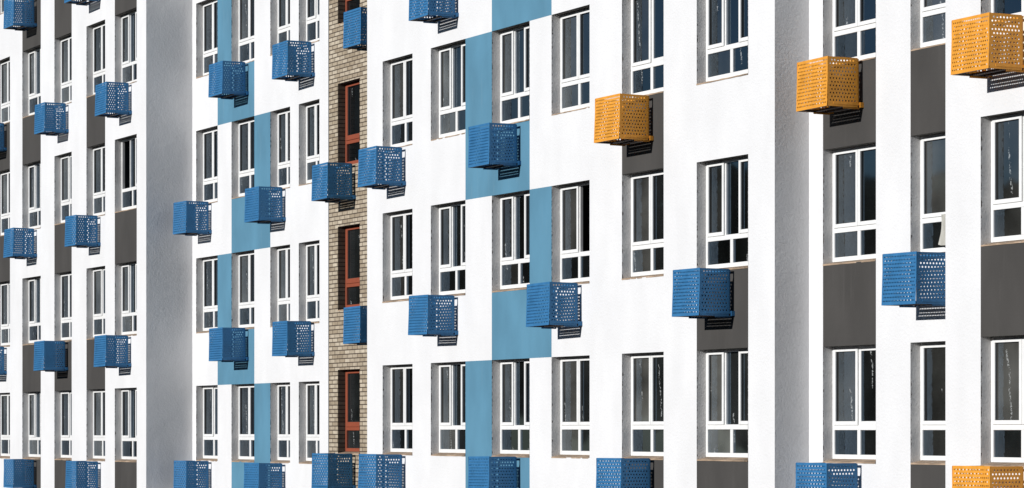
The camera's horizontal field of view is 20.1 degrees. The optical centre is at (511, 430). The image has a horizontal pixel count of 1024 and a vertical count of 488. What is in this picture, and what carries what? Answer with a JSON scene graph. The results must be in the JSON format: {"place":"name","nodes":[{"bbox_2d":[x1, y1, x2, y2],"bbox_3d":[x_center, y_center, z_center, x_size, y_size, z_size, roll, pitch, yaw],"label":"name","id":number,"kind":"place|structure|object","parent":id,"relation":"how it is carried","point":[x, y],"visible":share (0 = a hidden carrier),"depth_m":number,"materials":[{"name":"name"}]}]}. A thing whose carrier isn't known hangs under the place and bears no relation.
{"place":"outdoors","nodes":[
{"label":"outdoors","id":0,"kind":"place"},
{"bbox_2d":[0,0,1023,487],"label":"apartment building","id":1,"kind":"structure","parent":0,"point":[776,204],"depth_m":51.87,"materials":[{"name":"white paint"}]},
{"bbox_2d":[0,123,6,150],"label":"air conditioner basket","id":2,"kind":"object","parent":1,"relation":"attached to","point":[2,148],"visible":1,"depth_m":77.52,"materials":[{"name":"blue metal"}]},
{"bbox_2d":[0,346,6,374],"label":"air conditioner basket","id":3,"kind":"object","parent":1,"relation":"attached to","point":[2,372],"visible":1,"depth_m":77.52,"materials":[{"name":"blue metal"}]},
{"bbox_2d":[0,0,6,13],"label":"window","id":4,"kind":"structure","parent":1,"relation":"in","point":[1,1],"depth_m":78.61,"materials":[{"name":"white plastic"}]},
{"bbox_2d":[0,393,9,458],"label":"window","id":5,"kind":"structure","parent":1,"relation":"in","point":[4,397],"depth_m":78.34,"materials":[{"name":"white plastic"}]},
{"bbox_2d":[0,281,9,346],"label":"window","id":6,"kind":"structure","parent":1,"relation":"in","point":[4,286],"depth_m":78.36,"materials":[{"name":"white plastic"}]},
{"bbox_2d":[0,169,9,235],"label":"window","id":7,"kind":"structure","parent":1,"relation":"in","point":[4,174],"depth_m":78.36,"materials":[{"name":"white plastic"}]},
{"bbox_2d":[0,56,9,123],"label":"window","id":8,"kind":"structure","parent":1,"relation":"in","point":[4,63],"depth_m":78.34,"materials":[{"name":"white plastic"}]},
{"bbox_2d":[3,228,36,258],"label":"air conditioner basket","id":9,"kind":"object","parent":1,"relation":"attached to","point":[14,242],"visible":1,"depth_m":75.12,"materials":[{"name":"blue metal"}]},
{"bbox_2d":[3,0,36,30],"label":"air conditioner basket","id":10,"kind":"object","parent":1,"relation":"attached to","point":[18,18],"visible":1,"depth_m":75.13,"materials":[{"name":"blue metal"}]},
{"bbox_2d":[3,459,36,487],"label":"air conditioner basket","id":11,"kind":"object","parent":1,"relation":"attached to","point":[19,478],"visible":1,"depth_m":75.14,"materials":[{"name":"blue metal"}]},
{"bbox_2d":[22,391,40,458],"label":"window","id":12,"kind":"structure","parent":1,"relation":"in","point":[31,401],"depth_m":76.26,"materials":[{"name":"white plastic"}]},
{"bbox_2d":[22,276,40,344],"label":"window","id":13,"kind":"structure","parent":1,"relation":"in","point":[31,286],"depth_m":76.26,"materials":[{"name":"white plastic"}]},
{"bbox_2d":[22,160,40,229],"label":"window","id":14,"kind":"structure","parent":1,"relation":"in","point":[31,172],"depth_m":76.21,"materials":[{"name":"white plastic"}]},
{"bbox_2d":[22,45,40,117],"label":"window","id":15,"kind":"structure","parent":1,"relation":"in","point":[31,58],"depth_m":76.26,"materials":[{"name":"white plastic"}]},
{"bbox_2d":[33,340,67,371],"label":"air conditioner basket","id":16,"kind":"object","parent":1,"relation":"attached to","point":[45,358],"visible":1,"depth_m":72.80,"materials":[{"name":"blue metal"}]},
{"bbox_2d":[34,102,68,135],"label":"air conditioner basket","id":17,"kind":"object","parent":1,"relation":"attached to","point":[50,122],"visible":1,"depth_m":72.78,"materials":[{"name":"blue metal"}]},
{"bbox_2d":[54,390,71,459],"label":"window","id":18,"kind":"structure","parent":1,"relation":"in","point":[62,399],"depth_m":73.86,"materials":[{"name":"white plastic"}]},
{"bbox_2d":[54,271,71,341],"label":"window","id":19,"kind":"structure","parent":1,"relation":"in","point":[63,280],"depth_m":73.86,"materials":[{"name":"white plastic"}]},
{"bbox_2d":[54,152,71,224],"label":"window","id":20,"kind":"structure","parent":1,"relation":"in","point":[63,162],"depth_m":73.88,"materials":[{"name":"white plastic"}]},
{"bbox_2d":[54,32,71,104],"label":"window","id":21,"kind":"structure","parent":1,"relation":"in","point":[63,44],"depth_m":73.86,"materials":[{"name":"white plastic"}]},
{"bbox_2d":[65,461,97,487],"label":"air conditioner basket","id":22,"kind":"object","parent":1,"relation":"attached to","point":[78,481],"visible":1,"depth_m":70.53,"materials":[{"name":"blue metal"}]},
{"bbox_2d":[64,0,99,5],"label":"air conditioner basket","id":23,"kind":"object","parent":1,"relation":"attached to","point":[82,2],"visible":1,"depth_m":71.16,"materials":[{"name":"blue metal"}]},
{"bbox_2d":[65,215,100,247],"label":"air conditioner basket","id":24,"kind":"object","parent":1,"relation":"attached to","point":[71,240],"visible":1,"depth_m":70.57,"materials":[{"name":"blue metal"}]},
{"bbox_2d":[86,389,104,460],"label":"window","id":25,"kind":"structure","parent":1,"relation":"in","point":[95,398],"depth_m":71.56,"materials":[{"name":"white plastic"}]},
{"bbox_2d":[86,266,104,339],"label":"window","id":26,"kind":"structure","parent":1,"relation":"in","point":[95,276],"depth_m":71.59,"materials":[{"name":"white plastic"}]},
{"bbox_2d":[86,143,104,215],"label":"window","id":27,"kind":"structure","parent":1,"relation":"in","point":[95,155],"depth_m":71.56,"materials":[{"name":"white plastic"}]},
{"bbox_2d":[86,20,104,97],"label":"window","id":28,"kind":"structure","parent":1,"relation":"in","point":[95,33],"depth_m":71.61,"materials":[{"name":"white plastic"}]},
{"bbox_2d":[94,335,130,367],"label":"air conditioner basket","id":29,"kind":"object","parent":1,"relation":"attached to","point":[104,345],"visible":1,"depth_m":68.56,"materials":[{"name":"blue metal"}]},
{"bbox_2d":[95,82,131,117],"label":"air conditioner basket","id":30,"kind":"object","parent":1,"relation":"attached to","point":[102,96],"visible":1,"depth_m":68.54,"materials":[{"name":"blue metal"}]},
{"bbox_2d":[115,388,136,461],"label":"window","id":31,"kind":"structure","parent":1,"relation":"in","point":[125,398],"depth_m":69.54,"materials":[{"name":"white plastic"}]},
{"bbox_2d":[115,261,136,335],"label":"window","id":32,"kind":"structure","parent":1,"relation":"in","point":[125,273],"depth_m":69.54,"materials":[{"name":"white plastic"}]},
{"bbox_2d":[115,134,136,212],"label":"window","id":33,"kind":"structure","parent":1,"relation":"in","point":[125,147],"depth_m":69.74,"materials":[{"name":"white plastic"}]},
{"bbox_2d":[115,7,136,86],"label":"window","id":34,"kind":"structure","parent":1,"relation":"in","point":[125,22],"depth_m":69.54,"materials":[{"name":"white plastic"}]},
{"bbox_2d":[173,461,208,487],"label":"air conditioner basket","id":35,"kind":"object","parent":1,"relation":"attached to","point":[191,478],"visible":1,"depth_m":67.01,"materials":[{"name":"blue metal"}]},
{"bbox_2d":[173,201,211,235],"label":"air conditioner basket","id":36,"kind":"object","parent":1,"relation":"attached to","point":[188,222],"visible":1,"depth_m":67.02,"materials":[{"name":"blue metal"}]},
{"bbox_2d":[196,385,217,460],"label":"window","id":37,"kind":"structure","parent":1,"relation":"in","point":[207,395],"depth_m":67.90,"materials":[{"name":"white plastic"}]},
{"bbox_2d":[196,255,217,332],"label":"window","id":38,"kind":"structure","parent":1,"relation":"in","point":[206,267],"depth_m":67.90,"materials":[{"name":"white plastic"}]},
{"bbox_2d":[196,125,217,205],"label":"window","id":39,"kind":"structure","parent":1,"relation":"in","point":[206,139],"depth_m":67.90,"materials":[{"name":"white plastic"}]},
{"bbox_2d":[196,0,217,78],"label":"window","id":40,"kind":"structure","parent":1,"relation":"in","point":[207,10],"depth_m":67.95,"materials":[{"name":"white plastic"}]},
{"bbox_2d":[208,61,248,99],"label":"air conditioner basket","id":41,"kind":"object","parent":1,"relation":"attached to","point":[215,90],"visible":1,"depth_m":64.96,"materials":[{"name":"blue metal"}]},
{"bbox_2d":[209,327,248,361],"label":"air conditioner basket","id":42,"kind":"object","parent":1,"relation":"attached to","point":[221,338],"visible":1,"depth_m":64.96,"materials":[{"name":"blue metal"}]},
{"bbox_2d":[231,384,253,461],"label":"window","id":43,"kind":"structure","parent":1,"relation":"in","point":[242,394],"depth_m":65.84,"materials":[{"name":"white plastic"}]},
{"bbox_2d":[231,116,253,198],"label":"window","id":44,"kind":"structure","parent":1,"relation":"in","point":[243,129],"depth_m":65.87,"materials":[{"name":"white plastic"}]},
{"bbox_2d":[232,250,253,328],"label":"window","id":45,"kind":"structure","parent":1,"relation":"in","point":[242,262],"depth_m":65.84,"materials":[{"name":"white plastic"}]},
{"bbox_2d":[232,0,253,65],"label":"window","id":46,"kind":"structure","parent":1,"relation":"in","point":[242,10],"depth_m":65.87,"materials":[{"name":"white plastic"}]},
{"bbox_2d":[244,463,281,487],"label":"air conditioner basket","id":47,"kind":"object","parent":1,"relation":"attached to","point":[261,473],"visible":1,"depth_m":63.00,"materials":[{"name":"blue metal"}]},
{"bbox_2d":[244,186,285,223],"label":"air conditioner basket","id":48,"kind":"object","parent":1,"relation":"attached to","point":[253,195],"visible":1,"depth_m":63.01,"materials":[{"name":"blue metal"}]},
{"bbox_2d":[270,382,289,462],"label":"window","id":49,"kind":"structure","parent":1,"relation":"in","point":[279,392],"depth_m":63.86,"materials":[{"name":"white plastic"}]},
{"bbox_2d":[270,244,289,326],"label":"window","id":50,"kind":"structure","parent":1,"relation":"in","point":[279,255],"depth_m":63.86,"materials":[{"name":"white plastic"}]},
{"bbox_2d":[270,107,289,191],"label":"window","id":51,"kind":"structure","parent":1,"relation":"in","point":[279,119],"depth_m":63.86,"materials":[{"name":"white plastic"}]},
{"bbox_2d":[270,0,289,55],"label":"window","id":52,"kind":"structure","parent":1,"relation":"in","point":[279,9],"depth_m":63.86,"materials":[{"name":"white plastic"}]},
{"bbox_2d":[272,40,314,81],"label":"air conditioner basket","id":53,"kind":"object","parent":1,"relation":"attached to","point":[287,53],"visible":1,"depth_m":61.57,"materials":[{"name":"blue metal"}]},
{"bbox_2d":[272,321,314,356],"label":"air conditioner basket","id":54,"kind":"object","parent":1,"relation":"attached to","point":[287,331],"visible":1,"depth_m":61.58,"materials":[{"name":"blue metal"}]},
{"bbox_2d":[299,381,328,463],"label":"window","id":55,"kind":"structure","parent":1,"relation":"in","point":[308,391],"depth_m":62.40,"materials":[{"name":"white plastic"}]},
{"bbox_2d":[299,240,328,323],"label":"window","id":56,"kind":"structure","parent":1,"relation":"in","point":[308,251],"depth_m":62.37,"materials":[{"name":"white plastic"}]},
{"bbox_2d":[299,99,328,185],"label":"window","id":57,"kind":"structure","parent":1,"relation":"in","point":[308,111],"depth_m":62.41,"materials":[{"name":"white plastic"}]},
{"bbox_2d":[299,0,328,43],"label":"window","id":58,"kind":"structure","parent":1,"relation":"in","point":[308,9],"depth_m":62.40,"materials":[{"name":"white plastic"}]},
{"bbox_2d":[311,162,355,202],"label":"air conditioner basket","id":59,"kind":"object","parent":1,"relation":"attached to","point":[328,174],"visible":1,"depth_m":59.67,"materials":[{"name":"blue metal"}]},
{"bbox_2d":[311,453,355,487],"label":"air conditioner basket","id":60,"kind":"object","parent":1,"relation":"attached to","point":[330,467],"visible":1,"depth_m":59.66,"materials":[{"name":"blue metal"}]},
{"bbox_2d":[337,369,359,454],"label":"window","id":61,"kind":"structure","parent":1,"relation":"in","point":[348,379],"depth_m":60.51,"materials":[{"name":"red plastic"}]},
{"bbox_2d":[338,223,359,310],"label":"window","id":62,"kind":"structure","parent":1,"relation":"in","point":[348,235],"depth_m":60.52,"materials":[{"name":"red plastic"}]},
{"bbox_2d":[338,78,359,165],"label":"window","id":63,"kind":"structure","parent":1,"relation":"in","point":[348,91],"depth_m":60.51,"materials":[{"name":"red plastic"}]},
{"bbox_2d":[338,0,359,24],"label":"window","id":64,"kind":"structure","parent":1,"relation":"in","point":[343,5],"depth_m":60.59,"materials":[{"name":"red plastic"}]},
{"bbox_2d":[343,7,366,50],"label":"air conditioner basket","id":65,"kind":"object","parent":1,"relation":"attached to","point":[360,21],"visible":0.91,"depth_m":58.34,"materials":[{"name":"blue metal"}]},
{"bbox_2d":[343,306,366,344],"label":"air conditioner basket","id":66,"kind":"object","parent":1,"relation":"attached to","point":[352,316],"visible":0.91,"depth_m":58.31,"materials":[{"name":"blue metal"}]},
{"bbox_2d":[358,454,401,487],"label":"air conditioner basket","id":67,"kind":"object","parent":1,"relation":"attached to","point":[369,474],"visible":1,"depth_m":55.98,"materials":[{"name":"blue metal"}]},
{"bbox_2d":[358,146,405,189],"bbox_3d":[-2.541,-5.118,56.306,0.641,0.762,0.874,0,-1,-27],"label":"air conditioner basket","id":68,"kind":"object","parent":1,"relation":"attached to","point":[379,181],"visible":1,"depth_m":55.99,"materials":[{"name":"blue metal"}]},
{"bbox_2d":[382,209,411,302],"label":"window","id":69,"kind":"structure","parent":1,"relation":"in","point":[397,225],"depth_m":56.85,"materials":[{"name":"white plastic"}]},
{"bbox_2d":[383,364,411,454],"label":"window","id":70,"kind":"structure","parent":1,"relation":"in","point":[397,379],"depth_m":56.87,"materials":[{"name":"white plastic"}]},
{"bbox_2d":[383,54,411,149],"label":"window","id":71,"kind":"structure","parent":1,"relation":"in","point":[397,72],"depth_m":56.87,"materials":[{"name":"white plastic"}]},
{"bbox_2d":[408,295,457,336],"bbox_3d":[-1.483,-2.152,54.227,0.642,0.762,0.874,0,1,-27],"label":"air conditioner basket","id":72,"kind":"object","parent":1,"relation":"attached to","point":[422,308],"visible":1,"depth_m":53.91,"materials":[{"name":"blue metal"}]},
{"bbox_2d":[409,0,458,23],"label":"air conditioner basket","id":73,"kind":"object","parent":1,"relation":"attached to","point":[428,9],"visible":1,"depth_m":53.94,"materials":[{"name":"blue metal"}]},
{"bbox_2d":[431,361,464,455],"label":"window","id":74,"kind":"structure","parent":1,"relation":"in","point":[447,378],"depth_m":54.81,"materials":[{"name":"white plastic"}]},
{"bbox_2d":[431,200,464,295],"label":"window","id":75,"kind":"structure","parent":1,"relation":"in","point":[447,219],"depth_m":54.81,"materials":[{"name":"white plastic"}]},
{"bbox_2d":[431,39,464,140],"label":"window","id":76,"kind":"structure","parent":1,"relation":"in","point":[447,60],"depth_m":54.81,"materials":[{"name":"white plastic"}]},
{"bbox_2d":[468,456,516,487],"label":"air conditioner basket","id":77,"kind":"object","parent":1,"relation":"attached to","point":[478,476],"visible":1,"depth_m":51.61,"materials":[{"name":"blue metal"}]},
{"bbox_2d":[468,122,520,169],"bbox_3d":[-0.318,-5.106,51.931,0.642,0.762,0.874,-1,0,-27],"label":"air conditioner basket","id":78,"kind":"object","parent":1,"relation":"attached to","point":[483,154],"visible":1,"depth_m":51.62,"materials":[{"name":"blue metal"}]},
{"bbox_2d":[491,358,529,457],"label":"window","id":79,"kind":"structure","parent":1,"relation":"in","point":[510,377],"depth_m":52.45,"materials":[{"name":"white plastic"}]},
{"bbox_2d":[492,190,529,291],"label":"window","id":80,"kind":"structure","parent":1,"relation":"in","point":[510,211],"depth_m":52.45,"materials":[{"name":"white plastic"}]},
{"bbox_2d":[492,21,529,126],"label":"window","id":81,"kind":"structure","parent":1,"relation":"in","point":[511,44],"depth_m":52.44,"materials":[{"name":"white plastic"}]},
{"bbox_2d":[526,282,581,328],"bbox_3d":[0.721,-2.156,49.860,0.642,0.762,0.874,0,-1,-27],"label":"air conditioner basket","id":82,"kind":"object","parent":1,"relation":"attached to","point":[535,304],"visible":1,"depth_m":49.55,"materials":[{"name":"blue metal"}]},
{"bbox_2d":[551,355,589,458],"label":"window","id":83,"kind":"structure","parent":1,"relation":"in","point":[570,374],"depth_m":50.38,"materials":[{"name":"white plastic"}]},
{"bbox_2d":[551,4,589,115],"bbox_3d":[1.123,-6.401,50.072,0.271,1.768,1.400,0,0,-27],"label":"window","id":84,"kind":"structure","parent":1,"relation":"in","point":[570,28],"depth_m":50.38,"materials":[{"name":"white plastic"}]},
{"bbox_2d":[552,180,589,285],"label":"window","id":85,"kind":"structure","parent":1,"relation":"in","point":[570,201],"depth_m":50.53,"materials":[{"name":"white plastic"}]},
{"bbox_2d":[594,93,652,145],"bbox_3d":[1.839,-5.121,47.652,0.642,0.762,0.874,1,0,-27],"label":"air conditioner basket","id":86,"kind":"object","parent":1,"relation":"attached to","point":[609,133],"visible":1,"depth_m":47.35,"materials":[{"name":"orange metal"}]},
{"bbox_2d":[596,458,650,487],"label":"air conditioner basket","id":87,"kind":"object","parent":1,"relation":"attached to","point":[622,482],"visible":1,"depth_m":47.30,"materials":[{"name":"blue metal"}]},
{"bbox_2d":[622,352,663,459],"bbox_3d":[2.272,-0.401,47.806,0.271,1.768,1.400,0,0,-27],"label":"window","id":88,"kind":"structure","parent":1,"relation":"in","point":[642,373],"depth_m":48.11,"materials":[{"name":"white plastic"}]},
{"bbox_2d":[622,168,663,279],"bbox_3d":[2.272,-3.401,47.806,0.271,1.768,1.400,0,0,-27],"label":"window","id":89,"kind":"structure","parent":1,"relation":"in","point":[643,191],"depth_m":48.11,"materials":[{"name":"white plastic"}]},
{"bbox_2d":[622,0,663,100],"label":"window","id":90,"kind":"structure","parent":1,"relation":"in","point":[642,20],"depth_m":48.12,"materials":[{"name":"white plastic"}]},
{"bbox_2d":[672,268,734,318],"bbox_3d":[3.002,-2.151,45.380,0.642,0.762,0.874,0,0,-26],"label":"air conditioner basket","id":91,"kind":"object","parent":1,"relation":"attached to","point":[683,285],"visible":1,"depth_m":45.07,"materials":[{"name":"blue metal"}]},
{"bbox_2d":[696,0,747,84],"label":"window","id":92,"kind":"structure","parent":1,"relation":"in","point":[722,25],"depth_m":45.85,"materials":[{"name":"white plastic"}]},
{"bbox_2d":[697,348,747,461],"bbox_3d":[3.417,-0.401,45.533,0.272,1.768,1.570,0,0,-27],"label":"window","id":93,"kind":"structure","parent":1,"relation":"in","point":[722,374],"depth_m":45.76,"materials":[{"name":"white plastic"}]},
{"bbox_2d":[697,154,747,270],"bbox_3d":[3.416,-3.401,45.532,0.272,1.768,1.570,0,0,-27],"label":"window","id":94,"kind":"structure","parent":1,"relation":"in","point":[722,184],"depth_m":45.76,"materials":[{"name":"white plastic"}]},
{"bbox_2d":[795,462,857,487],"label":"air conditioner basket","id":95,"kind":"object","parent":1,"relation":"attached to","point":[815,472],"visible":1,"depth_m":43.00,"materials":[{"name":"blue metal"}]},
{"bbox_2d":[796,56,863,114],"bbox_3d":[4.758,-5.166,43.281,0.642,0.762,0.874,0,0,-27],"label":"air conditioner basket","id":96,"kind":"object","parent":1,"relation":"attached to","point":[821,73],"visible":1,"depth_m":42.99,"materials":[{"name":"orange metal"}]},
{"bbox_2d":[823,344,875,463],"bbox_3d":[5.172,-0.391,43.438,0.271,1.768,1.430,0,0,-27],"label":"window","id":97,"kind":"structure","parent":1,"relation":"in","point":[849,372],"depth_m":43.70,"materials":[{"name":"white plastic"}]},
{"bbox_2d":[823,142,875,265],"bbox_3d":[5.176,-3.391,43.441,0.272,1.768,1.430,0,0,-27],"label":"window","id":98,"kind":"structure","parent":1,"relation":"in","point":[849,172],"depth_m":43.70,"materials":[{"name":"white plastic"}]},
{"bbox_2d":[823,0,875,66],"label":"window","id":99,"kind":"structure","parent":1,"relation":"in","point":[849,26],"depth_m":43.71,"materials":[{"name":"white plastic"}]},
{"bbox_2d":[881,251,944,307],"bbox_3d":[5.786,-2.151,41.251,0.642,0.762,0.874,0,1,-27],"label":"air conditioner basket","id":100,"kind":"object","parent":1,"relation":"attached to","point":[894,287],"visible":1,"depth_m":40.94,"materials":[{"name":"blue metal"}]},
{"bbox_2d":[910,341,944,464],"bbox_3d":[6.224,-0.391,41.366,0.269,1.768,1.440,0,0,-27],"label":"window","id":101,"kind":"structure","parent":1,"relation":"in","point":[927,358],"depth_m":41.88,"materials":[{"name":"white plastic"}]},
{"bbox_2d":[910,0,944,50],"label":"window","id":102,"kind":"structure","parent":1,"relation":"in","point":[927,16],"depth_m":41.89,"materials":[{"name":"white plastic"}]},
{"bbox_2d":[911,131,944,255],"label":"window","id":103,"kind":"structure","parent":1,"relation":"in","point":[927,150],"depth_m":41.90,"materials":[{"name":"white plastic"}]},
{"bbox_2d":[938,214,944,244],"bbox_3d":[6.218,-2.876,41.318,0.088,0.449,0.381,0,0,-27],"label":"cloth","id":104,"kind":"object","parent":1,"relation":"hanging from","point":[942,239],"visible":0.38,"depth_m":41.37,"materials":[{"name":"white fabric"}]},
{"bbox_2d":[951,12,1023,78],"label":"air conditioner basket","id":105,"kind":"object","parent":1,"relation":"attached to","point":[968,44],"visible":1,"depth_m":38.39,"materials":[{"name":"orange metal"}]},
{"bbox_2d":[952,466,1023,487],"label":"air conditioner basket","id":106,"kind":"object","parent":1,"relation":"attached to","point":[983,471],"visible":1,"depth_m":38.37,"materials":[{"name":"orange metal"}]},
{"bbox_2d":[980,335,1023,466],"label":"window","id":107,"kind":"structure","parent":1,"relation":"in","point":[1002,357],"depth_m":39.25,"materials":[{"name":"white plastic"}]},
{"bbox_2d":[981,110,1023,246],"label":"window","id":108,"kind":"structure","parent":1,"relation":"in","point":[1002,135],"depth_m":39.25,"materials":[{"name":"white plastic"}]},
{"bbox_2d":[981,0,1023,22],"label":"window","id":109,"kind":"structure","parent":1,"relation":"in","point":[1016,7],"depth_m":39.27,"materials":[{"name":"white plastic"}]}
]}

